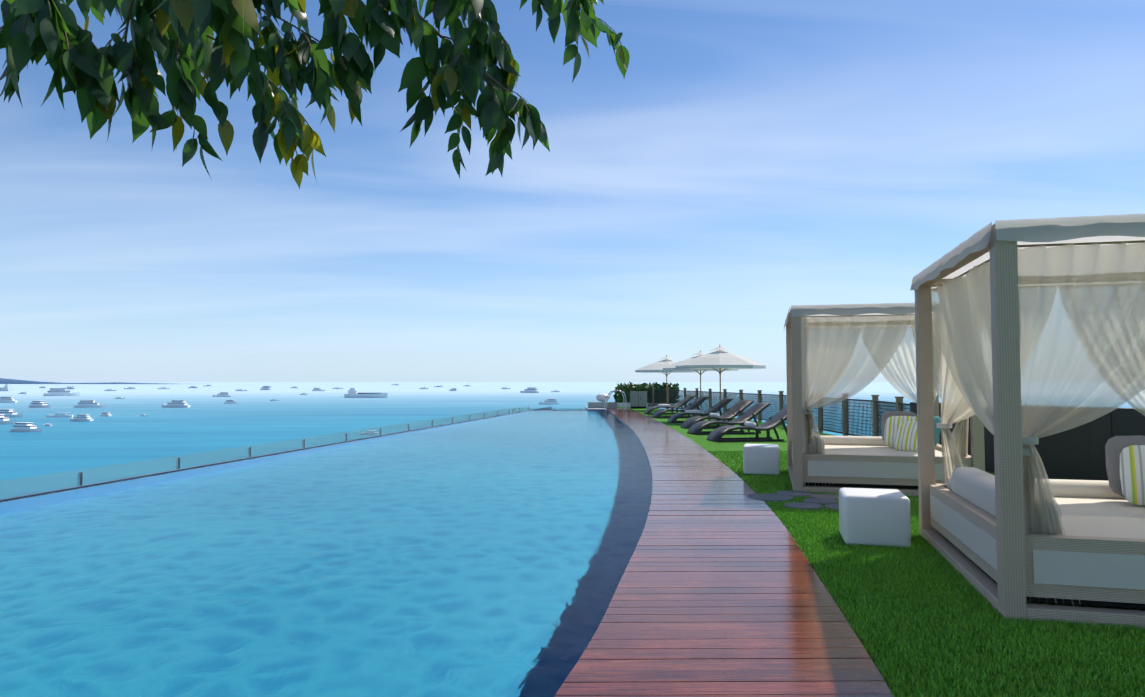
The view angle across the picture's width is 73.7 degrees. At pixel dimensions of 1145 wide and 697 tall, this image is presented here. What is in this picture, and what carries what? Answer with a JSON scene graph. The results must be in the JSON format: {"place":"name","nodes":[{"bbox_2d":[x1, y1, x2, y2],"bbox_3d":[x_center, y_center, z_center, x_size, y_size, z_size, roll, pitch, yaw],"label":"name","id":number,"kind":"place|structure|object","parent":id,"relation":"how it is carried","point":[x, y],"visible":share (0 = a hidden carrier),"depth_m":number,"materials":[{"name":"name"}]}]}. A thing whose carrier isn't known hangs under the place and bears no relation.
{"place":"outdoors","nodes":[
{"label":"outdoors","id":0,"kind":"place"},
{"bbox_2d":[0,378,189,383],"bbox_3d":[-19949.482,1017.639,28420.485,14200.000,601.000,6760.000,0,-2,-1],"label":"hill island","id":1,"kind":"structure","parent":0,"point":[8,381],"depth_m":26826.83,"materials":[{"name":"blue"}]},
{"bbox_2d":[0,0,629,188],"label":"tree","id":2,"kind":"object","parent":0,"point":[85,71],"depth_m":2.45,"materials":[{"name":"green plant"}]},
{"bbox_2d":[0,410,651,696],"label":"pool water","id":3,"kind":"structure","parent":0,"point":[488,557],"depth_m":5.67,"materials":[{"name":"blue liquid"}]},
{"bbox_2d":[0,382,1132,498],"bbox_3d":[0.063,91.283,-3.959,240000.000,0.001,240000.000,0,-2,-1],"label":"sea water","id":4,"kind":"structure","parent":0,"point":[127,434],"depth_m":2110.84,"materials":[{"name":"blue liquid"}]},
{"bbox_2d":[0,384,13,390],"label":"boat","id":5,"kind":"object","parent":4,"relation":"on","point":[7,387],"visible":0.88,"depth_m":7181.83,"materials":[{"name":"white"}]},
{"bbox_2d":[0,414,15,423],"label":"boat","id":6,"kind":"object","parent":4,"relation":"on","point":[4,420],"visible":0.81,"depth_m":1634.58,"materials":[{"name":"white"}]},
{"bbox_2d":[0,396,16,402],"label":"boat","id":7,"kind":"object","parent":4,"relation":"on","point":[9,399],"visible":0.92,"depth_m":3279.02,"materials":[{"name":"white"}]},
{"bbox_2d":[0,409,22,416],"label":"boat","id":8,"kind":"object","parent":4,"relation":"on","point":[8,412],"visible":0.83,"depth_m":1944.99,"materials":[{"name":"white"}]},
{"bbox_2d":[10,422,40,431],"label":"boat","id":9,"kind":"object","parent":4,"relation":"on","point":[24,427],"visible":0.96,"depth_m":1383.47,"materials":[{"name":"white"}]},
{"bbox_2d":[29,401,49,407],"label":"boat","id":10,"kind":"object","parent":4,"relation":"on","point":[37,404],"visible":0.88,"depth_m":2670.14,"materials":[{"name":"white"}]},
{"bbox_2d":[46,412,73,416],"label":"boat","id":11,"kind":"object","parent":4,"relation":"on","point":[60,415],"visible":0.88,"depth_m":1949.05,"materials":[{"name":"white"}]},
{"bbox_2d":[44,388,79,395],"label":"boat","id":12,"kind":"object","parent":4,"relation":"on","point":[58,392],"visible":0.94,"depth_m":4804.69,"materials":[{"name":"white"}]},
{"bbox_2d":[70,414,93,420],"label":"boat","id":13,"kind":"object","parent":4,"relation":"on","point":[83,417],"visible":0.88,"depth_m":1757.07,"materials":[{"name":"white"}]},
{"bbox_2d":[74,400,106,407],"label":"boat","id":14,"kind":"object","parent":4,"relation":"on","point":[87,404],"visible":0.85,"depth_m":2669.26,"materials":[{"name":"white"}]},
{"bbox_2d":[100,412,111,415],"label":"boat","id":15,"kind":"object","parent":4,"relation":"on","point":[105,414],"visible":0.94,"depth_m":2002.96,"materials":[{"name":"white"}]},
{"bbox_2d":[162,400,189,407],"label":"boat","id":16,"kind":"object","parent":4,"relation":"on","point":[178,404],"visible":0.96,"depth_m":2673.92,"materials":[{"name":"white"}]},
{"bbox_2d":[212,392,231,396],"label":"boat","id":17,"kind":"object","parent":4,"relation":"on","point":[223,394],"visible":0.88,"depth_m":4527.32,"materials":[{"name":"white"}]},
{"bbox_2d":[224,400,238,403],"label":"boat","id":18,"kind":"object","parent":4,"relation":"on","point":[229,402],"visible":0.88,"depth_m":3146.92,"materials":[{"name":"white"}]},
{"bbox_2d":[260,386,271,389],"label":"boat","id":19,"kind":"object","parent":4,"relation":"on","point":[265,388],"visible":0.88,"depth_m":8045.60,"materials":[{"name":"white"}]},
{"bbox_2d":[344,388,386,397],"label":"boat","id":20,"kind":"object","parent":4,"relation":"on","point":[353,393],"visible":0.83,"depth_m":4256.17,"materials":[{"name":"white"}]},
{"bbox_2d":[359,430,378,434],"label":"boat","id":21,"kind":"object","parent":4,"relation":"on","point":[370,431],"depth_m":1317.35,"materials":[{"name":"white"}]},
{"bbox_2d":[520,387,539,392],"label":"boat","id":22,"kind":"object","parent":4,"relation":"on","point":[531,390],"visible":0.92,"depth_m":6058.18,"materials":[{"name":"white"}]},
{"bbox_2d":[539,399,558,404],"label":"boat","id":23,"kind":"object","parent":4,"relation":"on","point":[551,401],"visible":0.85,"depth_m":3029.83,"materials":[{"name":"white"}]},
{"bbox_2d":[0,0,1144,381],"label":"sky","id":24,"kind":"structure","parent":0,"point":[750,161],"materials":[{"name":"blue"}]},
{"bbox_2d":[554,408,892,696],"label":"wooden deck","id":25,"kind":"structure","parent":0,"point":[675,621],"depth_m":4.51,"materials":[{"name":"brown wood"}]},
{"bbox_2d":[604,390,625,410],"bbox_3d":[2.051,2.700,36.522,1.014,1.450,0.690,0,-2,-6],"label":"pool handrail","id":26,"kind":"object","parent":25,"relation":"on","point":[611,392],"visible":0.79,"depth_m":36.74,"materials":[{"name":"silver metal"}]},
{"bbox_2d":[574,419,876,690],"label":"deck screws","id":27,"kind":"object","parent":25,"relation":"on","point":[722,580],"visible":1,"depth_m":4.97,"materials":[{"name":"grey metal"}]},
{"bbox_2d":[617,407,1144,696],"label":"ground grass","id":28,"kind":"structure","parent":0,"point":[702,441],"depth_m":4.77,"materials":[{"name":"green plant"}]},
{"bbox_2d":[587,402,616,407],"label":"egg plinth","id":29,"kind":"structure","parent":28,"relation":"on","point":[600,404],"depth_m":38.01,"materials":[{"name":"white stone"}]},
{"bbox_2d":[596,393,609,401],"bbox_3d":[1.542,2.470,38.379,0.740,0.431,0.409,1,-3,-13],"label":"egg lamp","id":30,"kind":"object","parent":29,"relation":"on","point":[601,397],"visible":0.9,"depth_m":38.22,"materials":[{"name":"white plastic"}]},
{"bbox_2d":[630,392,646,408],"bbox_3d":[3.366,2.620,38.845,0.860,0.850,0.580,0,-2,7],"label":"towel cabinet","id":31,"kind":"object","parent":28,"relation":"on","point":[638,400],"visible":1,"depth_m":38.58,"materials":[{"name":"grey wood"}]},
{"bbox_2d":[617,403,680,407],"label":"hedge planter","id":32,"kind":"object","parent":28,"relation":"on","point":[627,405],"visible":0.19,"depth_m":40.44,"materials":[{"name":"white paint"}]},
{"bbox_2d":[613,381,680,405],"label":"hedge end","id":33,"kind":"object","parent":32,"relation":"in","point":[627,388],"visible":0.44,"depth_m":40.35,"materials":[{"name":"green plant"}]},
{"bbox_2d":[662,355,670,403],"bbox_3d":[4.470,1.591,36.200,2.778,2.560,2.778,1,-3,-25],"label":"umbrella pole","id":34,"kind":"object","parent":28,"relation":"on","point":[666,374],"visible":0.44,"depth_m":36.18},
{"bbox_2d":[635,357,696,372],"bbox_3d":[4.470,0.756,36.236,2.772,0.750,2.772,1,-3,-25],"label":"umbrella canopy","id":35,"kind":"object","parent":34,"relation":"attached to","point":[657,367],"visible":0.81,"depth_m":35.57,"materials":[{"name":"white fabric"}]},
{"bbox_2d":[644,395,695,414],"bbox_3d":[4.066,2.346,31.915,2.076,0.800,0.680,0,-3,-11],"label":"sun lounger","id":36,"kind":"object","parent":28,"relation":"on","point":[648,411],"visible":0.75,"depth_m":31.70,"materials":[{"name":"grey wicker"}]},
{"bbox_2d":[658,404,670,406],"bbox_3d":[3.828,2.379,31.888,0.420,0.092,0.500,0,-3,-11],"label":"towel","id":37,"kind":"object","parent":36,"relation":"on","point":[664,405],"visible":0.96,"depth_m":31.67,"materials":[{"name":"white fabric"}]},
{"bbox_2d":[652,396,708,418],"bbox_3d":[4.060,2.211,28.780,2.076,0.800,0.680,1,-3,-16],"label":"sun lounger","id":38,"kind":"object","parent":28,"relation":"on","point":[697,402],"visible":0.73,"depth_m":28.68,"materials":[{"name":"grey wicker"}]},
{"bbox_2d":[667,398,732,422],"bbox_3d":[4.252,2.069,25.488,2.076,0.800,0.680,0,-3,-11],"label":"sun lounger","id":39,"kind":"object","parent":28,"relation":"on","point":[718,406],"visible":0.6,"depth_m":25.35,"materials":[{"name":"grey wicker"}]},
{"bbox_2d":[685,410,700,412],"bbox_3d":[4.015,2.102,25.460,0.420,0.092,0.500,0,-3,-11],"label":"towel","id":40,"kind":"object","parent":39,"relation":"on","point":[692,411],"visible":0.9,"depth_m":25.24,"materials":[{"name":"white fabric"}]},
{"bbox_2d":[694,350,706,407],"bbox_3d":[5.138,1.349,30.613,2.778,2.560,2.778,1,-3,-18],"label":"umbrella pole","id":41,"kind":"object","parent":28,"relation":"on","point":[700,373],"visible":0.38,"depth_m":30.59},
{"bbox_2d":[663,352,737,370],"bbox_3d":[5.138,0.515,30.649,2.772,0.750,2.772,1,-3,-18],"label":"umbrella canopy","id":42,"kind":"object","parent":41,"relation":"attached to","point":[672,367],"visible":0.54,"depth_m":30.41,"materials":[{"name":"white fabric"}]},
{"bbox_2d":[675,346,727,402],"bbox_3d":[4.997,1.143,25.816,2.778,2.560,2.778,0,-3,-11],"label":"umbrella pole","id":43,"kind":"object","parent":28,"relation":"on","point":[719,371],"visible":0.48,"depth_m":25.79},
{"bbox_2d":[676,347,765,368],"bbox_3d":[4.997,0.308,25.852,2.772,0.750,2.772,0,-3,-11],"label":"umbrella canopy","id":44,"kind":"object","parent":43,"relation":"attached to","point":[721,358],"visible":0.94,"depth_m":25.02,"materials":[{"name":"white fabric"}]},
{"bbox_2d":[681,400,752,428],"bbox_3d":[4.261,1.940,22.498,2.076,0.800,0.680,1,-3,-19],"label":"sun lounger","id":45,"kind":"object","parent":28,"relation":"on","point":[736,409],"visible":0.65,"depth_m":22.44,"materials":[{"name":"grey wicker"}]},
{"bbox_2d":[709,413,719,417],"bbox_3d":[4.178,1.969,22.468,0.130,0.127,0.410,1,-3,-19],"label":"towel","id":46,"kind":"object","parent":45,"relation":"on","point":[715,415],"visible":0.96,"depth_m":22.35,"materials":[{"name":"white fabric"}]},
{"bbox_2d":[687,402,769,434],"bbox_3d":[4.103,1.835,20.061,2.076,0.800,0.680,1,-3,-14],"label":"sun lounger","id":47,"kind":"object","parent":28,"relation":"on","point":[748,415],"visible":0.81,"depth_m":19.92,"materials":[{"name":"grey wicker"}]},
{"bbox_2d":[707,406,786,441],"bbox_3d":[4.206,1.734,17.708,2.076,0.800,0.680,0,-3,-10],"label":"sun lounger","id":48,"kind":"object","parent":28,"relation":"on","point":[767,426],"visible":0.9,"depth_m":17.52,"materials":[{"name":"grey wicker"}]},
{"bbox_2d":[744,421,755,427],"bbox_3d":[4.119,1.763,17.691,0.130,0.127,0.410,0,-3,-10],"label":"towel","id":49,"kind":"object","parent":48,"relation":"on","point":[750,424],"visible":1,"depth_m":17.55,"materials":[{"name":"white fabric"}]},
{"bbox_2d":[743,444,779,474],"bbox_3d":[2.823,1.652,11.403,0.520,0.420,0.520,-1,-3,14],"label":"cube table","id":50,"kind":"object","parent":28,"relation":"on","point":[761,459],"visible":0.96,"depth_m":11.16,"materials":[{"name":"white plastic"}]},
{"bbox_2d":[747,494,793,502],"bbox_3d":[2.303,1.739,8.890,0.540,0.025,0.540,0,-2,-1],"label":"stepping disc","id":51,"kind":"object","parent":28,"relation":"on","point":[773,498],"visible":0.71,"depth_m":8.83,"materials":[{"name":"stone"}]},
{"bbox_2d":[652,387,903,435],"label":"fence posts","id":52,"kind":"object","parent":28,"relation":"on","point":[899,399],"visible":0.46,"depth_m":20.45,"materials":[{"name":"brown wood"}]},
{"bbox_2d":[645,389,909,435],"bbox_3d":[5.418,2.053,27.670,1.696,0.875,28.859,0,-2,-6],"label":"fence","id":53,"kind":"object","parent":52,"relation":"attached to","point":[828,423],"visible":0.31,"depth_m":19.84,"materials":[{"name":"black metal"}]},
{"bbox_2d":[776,490,811,497],"bbox_3d":[2.670,1.752,9.194,0.440,0.025,0.440,0,-2,-1],"label":"stepping disc","id":54,"kind":"object","parent":28,"relation":"on","point":[799,493],"visible":0.69,"depth_m":9.15,"materials":[{"name":"stone"}]},
{"bbox_2d":[784,502,823,509],"bbox_3d":[2.510,1.714,8.293,0.420,0.025,0.420,0,-2,-1],"label":"stepping disc","id":55,"kind":"object","parent":28,"relation":"on","point":[797,505],"visible":0.75,"depth_m":8.26,"materials":[{"name":"stone"}]},
{"bbox_2d":[802,498,837,505],"bbox_3d":[2.787,1.726,8.596,0.400,0.025,0.400,0,-2,-1],"label":"stepping disc","id":56,"kind":"object","parent":28,"relation":"on","point":[819,501],"visible":0.75,"depth_m":8.54,"materials":[{"name":"stone"}]},
{"bbox_2d":[809,494,838,500],"bbox_3d":[2.973,1.741,8.928,0.400,0.025,0.400,0,-2,-1],"label":"stepping disc","id":57,"kind":"object","parent":28,"relation":"on","point":[827,496],"visible":0.58,"depth_m":8.91,"materials":[{"name":"stone"}]},
{"bbox_2d":[824,504,838,510],"bbox_3d":[2.912,1.709,8.198,0.400,0.025,0.400,0,-2,-1],"label":"stepping disc","id":58,"kind":"object","parent":28,"relation":"on","point":[835,507],"visible":0.4,"depth_m":8.20,"materials":[{"name":"stone"}]},
{"bbox_2d":[839,488,910,547],"bbox_3d":[2.582,1.443,6.554,0.520,0.420,0.520,-1,-3,14],"label":"cube table","id":59,"kind":"object","parent":28,"relation":"on","point":[871,517],"visible":0.98,"depth_m":6.32,"materials":[{"name":"white plastic"}]},
{"bbox_2d":[786,309,984,496],"bbox_3d":[4.066,0.666,10.391,2.150,2.302,2.500,-1,-3,14],"label":"cabana frame","id":60,"kind":"object","parent":28,"relation":"on","point":[794,391],"visible":0.31,"depth_m":9.43,"materials":[{"name":"white wood"}]},
{"bbox_2d":[784,303,932,327],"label":"canopy roof","id":61,"kind":"structure","parent":60,"relation":"on","point":[856,309],"depth_m":9.31,"materials":[{"name":"white fabric"}]},
{"bbox_2d":[792,435,971,488],"bbox_3d":[4.066,1.444,10.357,2.040,0.595,2.390,-1,-3,14],"label":"cabana daybed","id":62,"kind":"object","parent":60,"relation":"in","point":[862,461],"visible":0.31,"depth_m":9.33,"materials":[{"name":"white fabric"}]},
{"bbox_2d":[801,315,968,486],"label":"curtains","id":63,"kind":"object","parent":60,"relation":"hanging from","point":[844,358],"visible":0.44,"depth_m":9.49,"materials":[{"name":"white fabric"}]},
{"bbox_2d":[802,407,812,413],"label":"far cabana curtain ties","id":64,"kind":"object","parent":63,"relation":"attached to","point":[806,410],"visible":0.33,"depth_m":9.52,"materials":[{"name":"white fabric"}]},
{"bbox_2d":[881,411,916,440],"bbox_3d":[4.719,1.144,10.995,0.500,0.500,0.160,-1,-19,22],"label":"pillow","id":65,"kind":"object","parent":60,"relation":"on","point":[886,415],"visible":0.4,"depth_m":11.04,"materials":[{"name":"grey fabric"}]},
{"bbox_2d":[884,416,916,447],"bbox_3d":[4.655,1.173,10.741,0.500,0.500,0.160,-2,-31,32],"label":"striped pillow","id":66,"kind":"object","parent":60,"relation":"on","point":[893,423],"visible":0.52,"depth_m":10.77,"materials":[{"name":"fabric"}]},
{"bbox_2d":[895,421,917,451],"bbox_3d":[4.625,1.196,10.335,0.480,0.480,0.160,-2,-35,44],"label":"striped pillow","id":67,"kind":"object","parent":60,"relation":"on","point":[906,437],"visible":0.5,"depth_m":10.34,"materials":[{"name":"fabric"}]},
{"bbox_2d":[934,416,940,446],"bbox_3d":[4.897,1.167,10.598,0.160,0.500,0.500,22,-10,-19],"label":"teal cabana pillow","id":68,"kind":"object","parent":60,"relation":"on","point":[937,419],"visible":0.17,"depth_m":10.39,"materials":[{"name":"teal"}]},
{"bbox_2d":[708,450,1144,696],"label":"turf fibres","id":69,"kind":"object","parent":28,"relation":"on","point":[953,581],"visible":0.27,"depth_m":4.19,"materials":[{"name":"green plant"}]},
{"bbox_2d":[915,223,1144,628],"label":"cabana frame","id":70,"kind":"object","parent":28,"relation":"on","point":[1005,595],"visible":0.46,"depth_m":4.45,"materials":[{"name":"white wood"}]},
{"bbox_2d":[910,213,1144,291],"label":"canopy roof","id":71,"kind":"structure","parent":70,"relation":"on","point":[1106,228],"depth_m":4.43,"materials":[{"name":"white fabric"}]},
{"bbox_2d":[930,242,1144,605],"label":"curtains","id":72,"kind":"object","parent":70,"relation":"hanging from","point":[1082,330],"visible":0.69,"depth_m":4.53,"materials":[{"name":"white fabric"}]},
{"bbox_2d":[937,423,1038,455],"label":"cabana curtain ties","id":73,"kind":"object","parent":72,"relation":"attached to","point":[1030,441],"visible":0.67,"depth_m":4.51,"materials":[{"name":"white fabric"}]},
{"bbox_2d":[930,467,1144,608],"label":"cabana daybed","id":74,"kind":"object","parent":70,"relation":"in","point":[1095,555],"visible":0.81,"depth_m":4.76,"materials":[{"name":"white fabric"}]},
{"bbox_2d":[1105,435,1144,496],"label":"pillow","id":75,"kind":"object","parent":70,"relation":"on","point":[1115,446],"visible":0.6,"depth_m":6.04,"materials":[{"name":"grey fabric"}]},
{"bbox_2d":[1120,445,1144,505],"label":"striped pillow","id":76,"kind":"object","parent":70,"relation":"on","point":[1132,468],"visible":1,"depth_m":5.79,"materials":[{"name":"fabric"}]},
{"bbox_2d":[910,402,1144,480],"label":"wall panel","id":77,"kind":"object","parent":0,"point":[1077,453],"depth_m":10.30,"materials":[{"name":"black"}]},
{"bbox_3d":[2.383,47.758,14.964,26.943,88.600,50.000,0,-2,-1],"label":"tower building","id":78,"kind":"object","parent":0,"visible":0},
{"bbox_2d":[585,406,605,409],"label":"platform","id":79,"kind":"structure","parent":78,"relation":"on","point":[586,408],"depth_m":37.79,"materials":[{"name":"grey stone"}]},
{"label":"pool basin","id":80,"kind":"structure","parent":0,"visible":0},
{"bbox_2d":[0,406,551,500],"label":"pool edge","id":81,"kind":"object","parent":80,"relation":"on","point":[550,407],"visible":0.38,"depth_m":12.48,"materials":[{"name":"blue tile"}]},
{"bbox_2d":[0,406,584,498],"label":"glass rail panels","id":82,"kind":"object","parent":81,"relation":"on","point":[525,408],"visible":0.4,"depth_m":14.96,"materials":[{"name":"clear glass"}]},
{"bbox_2d":[77,409,556,485],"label":"railing posts","id":83,"kind":"object","parent":81,"relation":"on","point":[80,479],"visible":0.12,"depth_m":15.83,"materials":[{"name":"metal"}]}
]}

